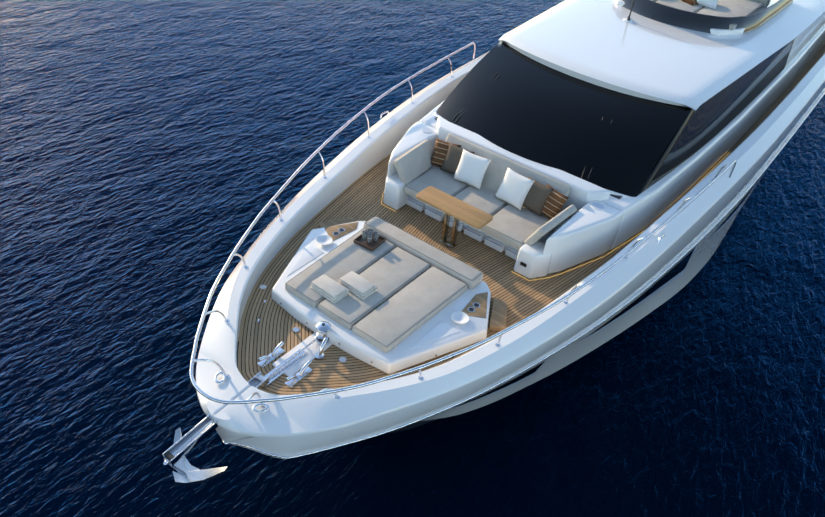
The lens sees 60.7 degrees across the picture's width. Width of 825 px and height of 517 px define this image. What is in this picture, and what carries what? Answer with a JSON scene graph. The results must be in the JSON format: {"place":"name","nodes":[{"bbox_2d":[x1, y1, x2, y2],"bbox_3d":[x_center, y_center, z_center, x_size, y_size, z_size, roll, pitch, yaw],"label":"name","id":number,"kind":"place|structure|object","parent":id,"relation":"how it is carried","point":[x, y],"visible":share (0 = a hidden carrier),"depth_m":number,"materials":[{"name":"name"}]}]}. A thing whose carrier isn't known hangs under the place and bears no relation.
{"place":"outdoors","nodes":[
{"label":"outdoors","id":0,"kind":"place"},
{"bbox_2d":[354,240,371,250],"bbox_3d":[-0.635,-0.168,9.065,0.300,0.040,0.013,26,42,22],"label":"tray side","id":1,"kind":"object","parent":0,"point":[362,245],"depth_m":9.06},
{"bbox_2d":[372,238,385,250],"bbox_3d":[-0.435,-0.179,9.110,0.012,0.040,0.300,26,42,22],"label":"tray side","id":2,"kind":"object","parent":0,"point":[378,244],"depth_m":9.10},
{"bbox_2d":[0,0,824,516],"bbox_3d":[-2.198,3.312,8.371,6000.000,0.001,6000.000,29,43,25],"label":"sea water","id":3,"kind":"structure","parent":0,"point":[154,154],"depth_m":11.85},
{"bbox_2d":[196,81,824,458],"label":"hull","id":4,"kind":"object","parent":3,"relation":"on","point":[691,236],"visible":0.17,"depth_m":9.37,"materials":[{"name":"white"}]},
{"bbox_2d":[164,419,214,462],"bbox_3d":[-2.069,1.692,6.965,0.040,0.161,0.907,29,43,25],"label":"anchor shank","id":5,"kind":"object","parent":4,"relation":"attached to","point":[196,435],"visible":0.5,"depth_m":6.88,"materials":[{"name":"silver metal"}]},
{"bbox_2d":[163,462,185,475],"bbox_3d":[-2.316,2.044,6.866,0.048,0.375,0.204,29,43,25],"label":"anchor shank","id":6,"kind":"object","parent":5,"relation":"attached to","point":[174,468],"visible":0.96,"depth_m":6.85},
{"bbox_2d":[173,428,227,484],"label":"anchor flukes","id":7,"kind":"object","parent":5,"relation":"hanging from","point":[193,475],"visible":0.85,"depth_m":6.98,"materials":[{"name":"silver metal"}]},
{"bbox_2d":[162,372,260,458],"bbox_3d":[-1.993,1.559,7.106,0.012,0.085,1.267,29,49,25],"label":"anchor roller","id":8,"kind":"object","parent":4,"relation":"attached to","point":[190,433],"visible":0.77,"depth_m":6.93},
{"bbox_2d":[164,380,260,465],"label":"roller floor","id":9,"kind":"structure","parent":4,"relation":"attached to","point":[255,383],"depth_m":6.98,"materials":[{"name":"silver metal"}]},
{"bbox_2d":[164,452,174,460],"bbox_3d":[-2.309,1.897,6.727,0.100,0.060,0.060,29,43,25],"label":"roller","id":10,"kind":"object","parent":9,"relation":"on","point":[169,456],"visible":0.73,"depth_m":6.71,"materials":[{"name":"black rubber"}]},
{"bbox_2d":[257,374,265,381],"bbox_3d":[-1.585,1.272,7.435,0.100,0.060,0.060,29,43,25],"label":"roller","id":11,"kind":"object","parent":9,"relation":"on","point":[260,377],"visible":0.71,"depth_m":7.42,"materials":[{"name":"silver metal"}]},
{"bbox_2d":[256,338,317,386],"bbox_3d":[-1.352,1.120,7.707,0.033,0.072,0.958,29,43,26],"label":"anchor chain","id":12,"kind":"object","parent":9,"relation":"on","point":[290,359],"visible":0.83,"depth_m":7.72,"materials":[{"name":"silver metal"}]},
{"bbox_2d":[170,377,268,465],"bbox_3d":[-1.901,1.609,7.056,0.012,0.085,1.267,29,49,25],"label":"anchor roller","id":13,"kind":"object","parent":4,"relation":"attached to","point":[198,439],"visible":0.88,"depth_m":6.87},
{"bbox_2d":[189,42,736,403],"bbox_3d":[0.618,-0.841,9.420,5.219,0.483,8.687,29,43,25],"label":"bow rail","id":14,"kind":"object","parent":4,"relation":"on","point":[208,396],"visible":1,"depth_m":7.83,"materials":[{"name":"silver metal"}]},
{"bbox_2d":[450,360,546,408],"bbox_3d":[-0.371,1.024,9.433,3.884,0.404,1.850,29,43,25],"label":"hull window","id":15,"kind":"structure","parent":4,"relation":"in","point":[530,372],"depth_m":8.90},
{"bbox_2d":[196,52,824,435],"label":"bulwark","id":16,"kind":"object","parent":4,"relation":"on","point":[356,159],"visible":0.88,"depth_m":8.47,"materials":[{"name":"white"}]},
{"bbox_2d":[194,359,227,376],"bbox_3d":[-2.053,1.121,7.173,0.026,0.406,0.342,49,54,41],"label":"stanchion","id":17,"kind":"object","parent":16,"relation":"on","point":[215,363],"visible":0.96,"depth_m":7.13,"materials":[{"name":"silver metal"}]},
{"bbox_2d":[206,310,227,321],"bbox_3d":[-2.140,0.643,7.686,0.036,0.334,0.315,29,43,25],"label":"stanchion","id":18,"kind":"object","parent":16,"relation":"on","point":[219,312],"visible":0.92,"depth_m":7.67,"materials":[{"name":"silver metal"}]},
{"bbox_2d":[214,371,225,383],"bbox_3d":[-2.000,1.239,7.334,0.116,0.028,0.177,4,38,-4],"label":"fairlead","id":19,"kind":"object","parent":16,"relation":"on","point":[217,375],"visible":0.85,"depth_m":7.31,"materials":[{"name":"silver metal"}]},
{"bbox_2d":[234,254,246,267],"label":"stanchion","id":20,"kind":"object","parent":16,"relation":"on","point":[241,257],"visible":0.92,"depth_m":8.40,"materials":[{"name":"silver metal"}]},
{"bbox_2d":[247,392,263,402],"bbox_3d":[-1.539,1.402,6.895,0.026,0.406,0.342,13,38,8],"label":"stanchion","id":21,"kind":"object","parent":16,"relation":"on","point":[254,394],"visible":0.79,"depth_m":6.81,"materials":[{"name":"silver metal"}]},
{"bbox_2d":[252,403,268,412],"bbox_3d":[-1.524,1.500,7.078,0.177,0.028,0.116,-5,40,-15],"label":"fairlead","id":22,"kind":"object","parent":16,"relation":"on","point":[254,409],"visible":0.98,"depth_m":7.06,"materials":[{"name":"silver metal"}]},
{"bbox_2d":[273,200,281,220],"bbox_3d":[-1.766,-0.629,9.203,0.026,0.338,0.130,75,73,50],"label":"stanchion","id":23,"kind":"object","parent":16,"relation":"on","point":[278,207],"visible":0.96,"depth_m":9.19,"materials":[{"name":"silver metal"}]},
{"bbox_2d":[318,151,325,176],"bbox_3d":[-1.297,-1.344,10.043,0.174,0.388,0.026,29,43,25],"label":"stanchion","id":24,"kind":"object","parent":16,"relation":"on","point":[319,153],"visible":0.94,"depth_m":10.00,"materials":[{"name":"silver metal"}]},
{"bbox_2d":[318,388,338,398],"bbox_3d":[-0.840,1.356,6.984,0.036,0.334,0.315,29,43,25],"label":"stanchion","id":25,"kind":"object","parent":16,"relation":"on","point":[336,395],"visible":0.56,"depth_m":6.94,"materials":[{"name":"silver metal"}]},
{"bbox_2d":[363,111,369,136],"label":"stanchion","id":26,"kind":"object","parent":16,"relation":"on","point":[367,124],"visible":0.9,"depth_m":10.84,"materials":[{"name":"silver metal"}]},
{"bbox_2d":[565,284,581,302],"bbox_3d":[1.912,0.413,8.311,0.174,0.388,0.026,29,43,25],"label":"stanchion","id":27,"kind":"object","parent":16,"relation":"on","point":[574,288],"visible":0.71,"depth_m":8.28,"materials":[{"name":"silver metal"}]},
{"bbox_2d":[676,197,691,210],"bbox_3d":[3.738,-0.718,9.709,0.174,0.377,0.026,29,43,25],"label":"stanchion","id":28,"kind":"object","parent":16,"relation":"on","point":[684,201],"visible":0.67,"depth_m":9.67,"materials":[{"name":"silver metal"}]},
{"bbox_2d":[225,92,824,458],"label":"rub rail","id":29,"kind":"object","parent":4,"relation":"attached to","point":[491,387],"visible":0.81,"depth_m":8.58,"materials":[{"name":"silver metal"}]},
{"bbox_2d":[237,43,824,394],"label":"teak deck","id":30,"kind":"structure","parent":4,"relation":"on","point":[359,198],"depth_m":9.15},
{"bbox_2d":[257,348,284,367],"bbox_3d":[-1.561,1.091,7.787,0.090,0.012,0.340,29,43,25],"label":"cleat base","id":31,"kind":"object","parent":30,"relation":"on","point":[265,362],"visible":0.77,"depth_m":7.76,"materials":[{"name":"silver metal"}]},
{"bbox_2d":[257,355,270,361],"bbox_3d":[-1.615,1.093,7.690,0.042,0.117,0.171,29,43,25],"label":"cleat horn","id":32,"kind":"object","parent":31,"relation":"on","point":[262,358],"visible":0.98,"depth_m":7.65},
{"bbox_2d":[272,341,283,356],"bbox_3d":[-1.497,1.006,7.819,0.042,0.117,0.171,29,43,25],"label":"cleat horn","id":33,"kind":"object","parent":31,"relation":"on","point":[278,347],"visible":1,"depth_m":7.79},
{"bbox_2d":[285,367,311,387],"bbox_3d":[-1.228,1.273,7.607,0.090,0.012,0.340,29,43,25],"label":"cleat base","id":34,"kind":"object","parent":30,"relation":"on","point":[291,383],"visible":0.83,"depth_m":7.58,"materials":[{"name":"silver metal"}]},
{"bbox_2d":[285,375,298,381],"bbox_3d":[-1.282,1.276,7.510,0.042,0.117,0.171,29,43,25],"label":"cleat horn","id":35,"kind":"object","parent":34,"relation":"on","point":[289,378],"visible":0.98,"depth_m":7.47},
{"bbox_2d":[299,360,311,375],"bbox_3d":[-1.164,1.188,7.639,0.042,0.117,0.171,29,43,25],"label":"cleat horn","id":36,"kind":"object","parent":34,"relation":"on","point":[305,366],"visible":0.98,"depth_m":7.61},
{"bbox_2d":[272,332,331,375],"bbox_3d":[-1.164,1.022,7.938,0.280,0.010,0.880,29,43,25],"label":"base plate","id":37,"kind":"object","parent":30,"relation":"on","point":[311,350],"visible":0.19,"depth_m":7.86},
{"bbox_2d":[263,349,307,388],"bbox_3d":[-1.412,1.190,7.673,0.120,0.006,0.680,29,43,25],"label":"channel","id":38,"kind":"object","parent":37,"relation":"on","point":[290,364],"visible":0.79,"depth_m":7.69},
{"bbox_2d":[314,321,330,344],"bbox_3d":[-1.012,0.833,8.005,0.200,0.232,0.200,29,43,25],"label":"windlass","id":39,"kind":"object","parent":37,"relation":"on","point":[323,331],"visible":0.83,"depth_m":7.96,"materials":[{"name":"silver metal"}]},
{"bbox_2d":[318,337,327,356],"bbox_3d":[-0.998,0.984,7.856,0.049,0.177,0.169,20,40,16],"label":"chain stopper","id":40,"kind":"object","parent":30,"relation":"on","point":[323,343],"visible":1,"depth_m":7.83,"materials":[{"name":"silver metal"}]},
{"bbox_2d":[315,352,323,358],"bbox_3d":[-1.036,1.083,7.863,0.100,0.012,0.098,29,43,25],"label":"chain stopper","id":41,"kind":"object","parent":40,"relation":"attached to","point":[318,357],"visible":0.79,"depth_m":7.85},
{"bbox_2d":[318,217,354,227],"bbox_3d":[-1.055,-0.459,9.775,0.529,0.090,0.196,-14,42,-24],"label":"step","id":42,"kind":"object","parent":30,"relation":"on","point":[335,222],"visible":0.5,"depth_m":9.75,"materials":[{"name":"brown wood"}]},
{"bbox_2d":[271,221,490,373],"bbox_3d":[-0.417,0.403,8.715,2.838,0.170,2.035,29,43,25],"label":"sunbed base","id":43,"kind":"object","parent":30,"relation":"on","point":[400,356],"visible":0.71,"depth_m":8.16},
{"bbox_2d":[288,244,323,275],"bbox_3d":[-1.324,0.043,8.892,0.248,0.011,0.717,14,39,9],"label":"sunbed base panel","id":44,"kind":"object","parent":43,"relation":"on","point":[310,253],"visible":1,"depth_m":8.97,"materials":[{"name":"white"}]},
{"bbox_2d":[316,235,331,244],"bbox_3d":[-1.155,-0.231,9.231,0.213,0.034,0.213,29,43,25],"label":"bowl","id":45,"kind":"object","parent":43,"relation":"on","point":[324,239],"visible":1,"depth_m":9.25,"materials":[{"name":"white"}]},
{"bbox_2d":[285,229,394,307],"bbox_3d":[-0.894,0.092,8.833,0.576,0.110,1.540,29,43,25],"label":"sunpad cushion","id":46,"kind":"object","parent":43,"relation":"on","point":[342,260],"visible":0.69,"depth_m":8.74,"materials":[{"name":"fabric"}]},
{"bbox_2d":[310,286,347,302],"bbox_3d":[-0.986,0.379,8.340,0.400,0.028,0.235,30,44,27],"label":"towel fold","id":47,"kind":"object","parent":46,"relation":"on","point":[327,297],"visible":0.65,"depth_m":8.26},
{"bbox_2d":[311,284,345,300],"bbox_3d":[-0.986,0.352,8.327,0.390,0.028,0.223,30,44,27],"label":"towel fold","id":48,"kind":"object","parent":47,"relation":"on","point":[328,295],"visible":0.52,"depth_m":8.24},
{"bbox_2d":[312,275,345,297],"bbox_3d":[-0.985,0.325,8.314,0.380,0.028,0.211,30,44,27],"label":"towel fold","id":49,"kind":"object","parent":48,"relation":"on","point":[329,286],"visible":1,"depth_m":8.29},
{"bbox_2d":[285,228,393,302],"bbox_3d":[-0.889,0.052,8.802,0.552,0.008,1.515,29,43,25],"label":"cushion piping","id":50,"kind":"object","parent":46,"relation":"attached to","point":[326,254],"visible":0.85,"depth_m":8.79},
{"bbox_2d":[355,236,383,250],"bbox_3d":[-0.558,-0.221,9.177,0.300,0.012,0.300,26,42,22],"label":"serving tray","id":51,"kind":"object","parent":46,"relation":"on","point":[372,244],"visible":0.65,"depth_m":9.15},
{"bbox_2d":[362,230,367,240],"bbox_3d":[-0.619,-0.297,9.151,0.072,0.125,0.072,29,43,25],"label":"tumbler","id":52,"kind":"object","parent":51,"relation":"on","point":[364,234],"visible":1,"depth_m":9.13,"materials":[{"name":"clear glass"}]},
{"bbox_2d":[367,233,372,243],"bbox_3d":[-0.554,-0.254,9.106,0.072,0.125,0.072,29,43,25],"label":"tumbler","id":53,"kind":"object","parent":51,"relation":"on","point":[369,238],"visible":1,"depth_m":9.09,"materials":[{"name":"clear glass"}]},
{"bbox_2d":[373,231,378,241],"bbox_3d":[-0.476,-0.281,9.153,0.072,0.125,0.072,29,43,25],"label":"tumbler","id":54,"kind":"object","parent":51,"relation":"on","point":[375,235],"visible":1,"depth_m":9.13,"materials":[{"name":"clear glass"}]},
{"bbox_2d":[324,222,357,240],"bbox_3d":[-0.904,-0.360,9.473,0.482,0.017,0.321,-11,41,-21],"label":"cup holder panel","id":55,"kind":"object","parent":43,"relation":"on","point":[348,228],"visible":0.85,"depth_m":9.49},
{"bbox_2d":[318,247,429,329],"bbox_3d":[-0.448,0.336,8.592,0.556,0.110,1.540,29,43,25],"label":"sunpad cushion","id":56,"kind":"object","parent":43,"relation":"on","point":[391,271],"visible":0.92,"depth_m":8.56,"materials":[{"name":"fabric"}]},
{"bbox_2d":[339,283,374,299],"bbox_3d":[-0.659,0.341,8.439,0.400,0.028,0.235,30,44,27],"label":"towel fold","id":57,"kind":"object","parent":56,"relation":"on","point":[361,297],"visible":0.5,"depth_m":8.35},
{"bbox_2d":[340,280,373,296],"bbox_3d":[-0.658,0.314,8.427,0.390,0.028,0.223,30,44,27],"label":"towel fold","id":58,"kind":"object","parent":57,"relation":"on","point":[356,291],"visible":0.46,"depth_m":8.34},
{"bbox_2d":[340,271,374,293],"bbox_3d":[-0.658,0.286,8.414,0.380,0.028,0.211,30,44,27],"label":"towel fold","id":59,"kind":"object","parent":58,"relation":"on","point":[357,282],"visible":1,"depth_m":8.39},
{"bbox_2d":[318,246,429,323],"bbox_3d":[-0.443,0.296,8.560,0.532,0.008,1.515,29,43,25],"label":"cushion piping","id":60,"kind":"object","parent":56,"relation":"attached to","point":[386,296],"visible":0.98,"depth_m":8.52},
{"bbox_2d":[352,267,466,352],"bbox_3d":[-0.002,0.580,8.351,0.576,0.110,1.540,29,43,25],"label":"sunpad cushion","id":61,"kind":"object","parent":43,"relation":"on","point":[406,308],"visible":0.98,"depth_m":8.25,"materials":[{"name":"fabric"}]},
{"bbox_2d":[353,266,466,346],"bbox_3d":[0.004,0.541,8.319,0.552,0.008,1.515,29,43,25],"label":"cushion piping","id":62,"kind":"object","parent":61,"relation":"attached to","point":[420,320],"visible":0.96,"depth_m":8.24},
{"bbox_2d":[363,217,482,288],"bbox_3d":[0.113,-0.096,9.192,1.800,0.155,0.285,29,43,25],"label":"sunbed backrest","id":63,"kind":"object","parent":43,"relation":"on","point":[433,253],"visible":0.79,"depth_m":9.07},
{"bbox_2d":[364,215,482,280],"bbox_3d":[0.119,-0.151,9.148,1.752,0.008,0.237,29,43,25],"label":"sunpad bolster piping","id":64,"kind":"object","parent":63,"relation":"attached to","point":[421,253],"visible":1,"depth_m":9.12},
{"bbox_2d":[408,321,459,350],"bbox_3d":[0.182,0.868,8.078,0.248,0.011,0.717,48,54,40],"label":"sunbed base panel","id":65,"kind":"object","parent":43,"relation":"on","point":[440,330],"visible":1,"depth_m":8.09,"materials":[{"name":"white"}]},
{"bbox_2d":[451,311,468,323],"bbox_3d":[0.557,0.707,8.306,0.213,0.034,0.213,29,43,25],"label":"bowl","id":66,"kind":"object","parent":43,"relation":"on","point":[459,317],"visible":1,"depth_m":8.33,"materials":[{"name":"white"}]},
{"bbox_2d":[461,292,487,317],"bbox_3d":[0.747,0.544,8.582,0.321,0.017,0.482,9,38,2],"label":"cup holder panel","id":67,"kind":"object","parent":43,"relation":"on","point":[481,300],"visible":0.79,"depth_m":8.53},
{"bbox_2d":[387,121,436,176],"bbox_3d":[-0.158,-1.534,10.819,0.509,0.660,1.370,29,43,25],"label":"sofa surround","id":68,"kind":"object","parent":30,"relation":"on","point":[413,136],"visible":0.42,"depth_m":10.63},
{"bbox_2d":[383,172,409,209],"bbox_3d":[-0.255,-1.010,10.348,0.404,0.400,0.377,29,43,25],"label":"sofa armrest","id":69,"kind":"object","parent":68,"relation":"attached to","point":[396,196],"visible":0.69,"depth_m":10.20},
{"bbox_2d":[394,139,433,184],"bbox_3d":[0.054,-1.419,10.380,0.110,0.400,0.860,-1,28,39],"label":"sofa side cushion","id":70,"kind":"object","parent":68,"relation":"attached to","point":[413,163],"visible":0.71,"depth_m":10.28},
{"bbox_2d":[407,197,424,211],"bbox_3d":[0.047,-0.802,10.351,0.300,0.120,0.100,29,43,25],"label":"drawer","id":71,"kind":"object","parent":30,"relation":"on","point":[421,208],"visible":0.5,"depth_m":10.31,"materials":[{"name":"white"}]},
{"bbox_2d":[425,206,443,221],"bbox_3d":[0.320,-0.652,10.203,0.300,0.120,0.100,29,43,25],"label":"drawer","id":72,"kind":"object","parent":30,"relation":"on","point":[440,218],"visible":0.81,"depth_m":10.16,"materials":[{"name":"white"}]},
{"bbox_2d":[439,238,457,247],"bbox_3d":[0.496,-0.224,9.772,0.220,0.020,0.140,29,43,25],"label":"table base","id":73,"kind":"object","parent":30,"relation":"on","point":[446,242],"visible":0.67,"depth_m":9.75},
{"bbox_2d":[441,213,449,240],"bbox_3d":[0.464,-0.474,9.633,0.035,0.545,0.100,29,43,25],"label":"table leg","id":74,"kind":"object","parent":73,"relation":"on","point":[445,227],"visible":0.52,"depth_m":9.64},
{"bbox_2d":[450,218,459,245],"bbox_3d":[0.583,-0.409,9.569,0.035,0.545,0.100,29,43,25],"label":"table leg","id":75,"kind":"object","parent":73,"relation":"on","point":[454,232],"visible":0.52,"depth_m":9.58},
{"bbox_2d":[416,186,492,228],"bbox_3d":[0.553,-0.688,9.407,1.060,0.040,0.360,29,43,25],"label":"table top","id":76,"kind":"object","parent":30,"relation":"on","point":[458,209],"visible":1,"depth_m":9.37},
{"bbox_2d":[449,217,463,230],"bbox_3d":[0.594,-0.503,10.055,0.300,0.120,0.100,29,43,25],"label":"drawer","id":77,"kind":"object","parent":30,"relation":"on","point":[461,226],"visible":0.42,"depth_m":10.00,"materials":[{"name":"white"}]},
{"bbox_2d":[464,225,483,241],"bbox_3d":[0.867,-0.353,9.908,0.300,0.120,0.100,29,43,25],"label":"drawer","id":78,"kind":"object","parent":30,"relation":"on","point":[480,238],"visible":0.83,"depth_m":9.86,"materials":[{"name":"white"}]},
{"bbox_2d":[410,165,570,250],"bbox_3d":[1.074,-0.741,10.319,2.580,0.270,1.100,29,43,25],"label":"sofa base","id":79,"kind":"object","parent":30,"relation":"on","point":[545,238],"depth_m":9.84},
{"bbox_2d":[404,166,468,198],"bbox_3d":[0.387,-1.054,10.286,0.655,0.130,0.890,29,43,25],"label":"seat cushion","id":80,"kind":"object","parent":79,"relation":"on","point":[439,179],"visible":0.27,"depth_m":10.22,"materials":[{"name":"fabric"}]},
{"bbox_2d":[406,166,466,193],"bbox_3d":[0.393,-1.102,10.249,0.625,0.008,0.860,29,43,25],"label":"sofa seat piping","id":81,"kind":"object","parent":80,"relation":"attached to","point":[424,173],"visible":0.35,"depth_m":10.17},
{"bbox_2d":[431,138,460,166],"bbox_3d":[0.483,-1.546,10.509,0.400,0.400,0.150,19,11,14],"label":"pillow","id":82,"kind":"object","parent":80,"relation":"on","point":[440,151],"visible":0.58,"depth_m":10.46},
{"bbox_2d":[440,143,473,173],"bbox_3d":[0.656,-1.436,10.381,0.420,0.420,0.150,25,14,22],"label":"pillow","id":83,"kind":"object","parent":80,"relation":"on","point":[450,164],"visible":0.69,"depth_m":10.34,"materials":[{"name":"brown fabric"}]},
{"bbox_2d":[452,149,490,189],"bbox_3d":[0.853,-1.288,10.195,0.460,0.460,0.150,25,14,22],"label":"pillow","id":84,"kind":"object","parent":80,"relation":"on","point":[471,169],"visible":0.94,"depth_m":10.13,"materials":[{"name":"white fabric"}]},
{"bbox_2d":[454,185,508,228],"bbox_3d":[0.916,-0.765,10.000,0.655,0.130,0.890,29,43,25],"label":"seat cushion","id":85,"kind":"object","parent":79,"relation":"on","point":[483,198],"visible":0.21,"depth_m":10.00,"materials":[{"name":"fabric"}]},
{"bbox_2d":[445,134,570,212],"bbox_3d":[1.276,-1.207,10.220,2.060,0.516,0.130,29,11,25],"label":"sofa backrest","id":86,"kind":"object","parent":79,"relation":"on","point":[496,170],"visible":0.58,"depth_m":10.17,"materials":[{"name":"fabric"}]},
{"bbox_2d":[481,204,548,249],"bbox_3d":[1.444,-0.476,9.715,0.655,0.130,0.890,29,43,25],"label":"seat cushion","id":87,"kind":"object","parent":79,"relation":"on","point":[523,224],"visible":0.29,"depth_m":9.57,"materials":[{"name":"fabric"}]},
{"bbox_2d":[494,168,533,209],"bbox_3d":[1.424,-0.975,9.887,0.460,0.460,0.150,32,17,29],"label":"pillow","id":88,"kind":"object","parent":87,"relation":"on","point":[514,188],"visible":1,"depth_m":9.82,"materials":[{"name":"white fabric"}]},
{"bbox_2d":[485,204,549,243],"bbox_3d":[1.450,-0.523,9.678,0.625,0.008,0.860,29,43,25],"label":"sofa seat piping","id":89,"kind":"object","parent":87,"relation":"attached to","point":[506,235],"visible":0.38,"depth_m":9.40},
{"bbox_2d":[522,177,553,216],"bbox_3d":[1.702,-0.863,9.816,0.420,0.420,0.150,32,17,29],"label":"pillow","id":90,"kind":"object","parent":87,"relation":"on","point":[536,197],"visible":0.67,"depth_m":9.73,"materials":[{"name":"brown fabric"}]},
{"bbox_2d":[542,184,568,219],"bbox_3d":[1.910,-0.765,9.738,0.150,0.400,0.400,7,27,-50],"label":"pillow","id":91,"kind":"object","parent":87,"relation":"on","point":[554,203],"visible":0.73,"depth_m":9.64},
{"bbox_2d":[484,236,504,251],"bbox_3d":[1.141,-0.203,9.760,0.300,0.120,0.100,29,43,25],"label":"drawer","id":92,"kind":"object","parent":30,"relation":"on","point":[494,245],"visible":0.88,"depth_m":9.72,"materials":[{"name":"white"}]},
{"bbox_2d":[488,298,507,331],"bbox_3d":[1.058,0.699,8.634,0.196,0.090,0.529,12,38,6],"label":"step","id":93,"kind":"object","parent":30,"relation":"on","point":[498,316],"visible":0.88,"depth_m":8.56,"materials":[{"name":"brown wood"}]},
{"bbox_2d":[505,246,518,259],"bbox_3d":[1.414,-0.053,9.612,0.300,0.120,0.100,29,43,25],"label":"drawer","id":94,"kind":"object","parent":30,"relation":"on","point":[510,254],"visible":0.42,"depth_m":9.60,"materials":[{"name":"white"}]},
{"bbox_2d":[514,240,551,278],"bbox_3d":[1.621,0.018,9.335,0.404,0.400,0.377,29,43,25],"label":"sofa base","id":95,"kind":"object","parent":30,"relation":"on","point":[535,259],"visible":0.77,"depth_m":9.22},
{"bbox_2d":[543,200,622,273],"bbox_3d":[2.276,-0.201,9.505,0.509,0.660,1.370,29,43,25],"label":"sofa surround","id":96,"kind":"object","parent":30,"relation":"on","point":[585,232],"visible":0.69,"depth_m":9.42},
{"bbox_2d":[511,152,729,280],"bbox_3d":[3.699,-0.734,10.919,5.923,0.010,0.546,-25,48,-34],"label":"courtesy strip","id":97,"kind":"object","parent":30,"relation":"on","point":[609,252],"visible":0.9,"depth_m":9.75,"materials":[{"name":"brown"}]},
{"bbox_2d":[419,26,824,249],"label":"yacht superstructure","id":98,"kind":"object","parent":30,"relation":"on","point":[646,208],"visible":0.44,"depth_m":11.33,"materials":[{"name":"white"}]},
{"bbox_2d":[436,117,609,216],"bbox_3d":[1.469,-1.329,10.454,2.971,0.500,0.280,29,43,25],"label":"sofa surround","id":99,"kind":"object","parent":98,"relation":"attached to","point":[582,193],"visible":0.44,"depth_m":10.01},
{"bbox_2d":[433,112,634,198],"bbox_3d":[1.603,-1.539,10.489,3.534,0.217,0.526,29,43,25],"label":"windshield ledge","id":100,"kind":"object","parent":98,"relation":"on","point":[527,160],"visible":0.29,"depth_m":10.19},
{"bbox_2d":[435,111,690,198],"bbox_3d":[3.806,-3.020,13.064,3.900,0.380,7.300,29,43,25],"label":"window trim","id":101,"kind":"structure","parent":98,"relation":"on","point":[617,196],"depth_m":10.96,"materials":[{"name":"black"}]},
{"bbox_2d":[436,39,793,196],"bbox_3d":[3.817,-3.427,12.673,4.134,0.800,7.640,29,43,25],"label":"windshield","id":102,"kind":"object","parent":98,"relation":"on","point":[524,106],"visible":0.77,"depth_m":10.65,"materials":[{"name":"black glass"}]},
{"bbox_2d":[781,12,824,71],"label":"panel","id":103,"kind":"object","parent":98,"relation":"on","point":[803,39],"visible":0.02,"depth_m":15.04,"materials":[{"name":"white"}]},
{"bbox_2d":[499,0,824,110],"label":"roof","id":104,"kind":"structure","parent":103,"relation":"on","point":[601,43],"depth_m":12.04,"materials":[{"name":"white"}]},
{"bbox_2d":[615,0,778,34],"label":"fly pad base","id":105,"kind":"object","parent":104,"relation":"on","point":[738,31],"visible":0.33,"depth_m":13.06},
{"bbox_2d":[622,0,792,32],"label":"windscreen","id":106,"kind":"object","parent":104,"relation":"on","point":[661,13],"visible":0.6,"depth_m":13.10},
{"bbox_2d":[656,0,703,12],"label":"flybridge seating","id":107,"kind":"object","parent":106,"relation":"on","point":[681,5],"visible":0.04,"depth_m":13.57,"materials":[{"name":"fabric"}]},
{"bbox_2d":[682,0,697,5],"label":"pillow","id":108,"kind":"object","parent":107,"relation":"on","point":[692,2],"visible":0.56,"depth_m":13.63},
{"bbox_2d":[697,0,762,29],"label":"fly cushion","id":109,"kind":"object","parent":106,"relation":"on","point":[731,8],"visible":0.58,"depth_m":13.70,"materials":[{"name":"fabric"}]},
{"bbox_2d":[697,0,718,8],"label":"pillow","id":110,"kind":"object","parent":109,"relation":"on","point":[712,4],"visible":0.88,"depth_m":13.60,"materials":[{"name":"white fabric"}]},
{"bbox_2d":[752,0,770,7],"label":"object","id":111,"kind":"object","parent":106,"relation":"on","point":[765,3],"visible":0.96,"depth_m":14.24,"materials":[{"name":"fabric"}]},
{"bbox_2d":[577,245,696,343],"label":"hull window","id":112,"kind":"structure","parent":4,"relation":"in","point":[680,266],"depth_m":10.91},
{"bbox_2d":[709,175,761,238],"bbox_3d":[4.188,-2.345,14.457,5.404,0.477,4.200,29,43,25],"label":"hull recess","id":113,"kind":"object","parent":4,"relation":"in","point":[736,208],"depth_m":12.81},
{"bbox_2d":[422,128,432,132],"bbox_3d":[0.227,-1.983,10.900,0.170,0.004,0.170,29,43,25],"label":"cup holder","id":114,"kind":"object","parent":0,"point":[427,130],"visible":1,"depth_m":10.90,"materials":[{"name":"white"}]},
{"bbox_2d":[524,205,576,244],"bbox_3d":[1.845,-0.438,9.413,0.860,0.400,0.110,-32,80,-39],"label":"sofa side cushion","id":115,"kind":"object","parent":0,"point":[546,228],"visible":0.92,"depth_m":9.20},
{"bbox_2d":[592,203,603,209],"bbox_3d":[2.542,-0.715,9.651,0.170,0.004,0.170,29,43,25],"label":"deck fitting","id":116,"kind":"object","parent":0,"point":[598,206],"visible":1,"depth_m":9.65,"materials":[{"name":"white"}]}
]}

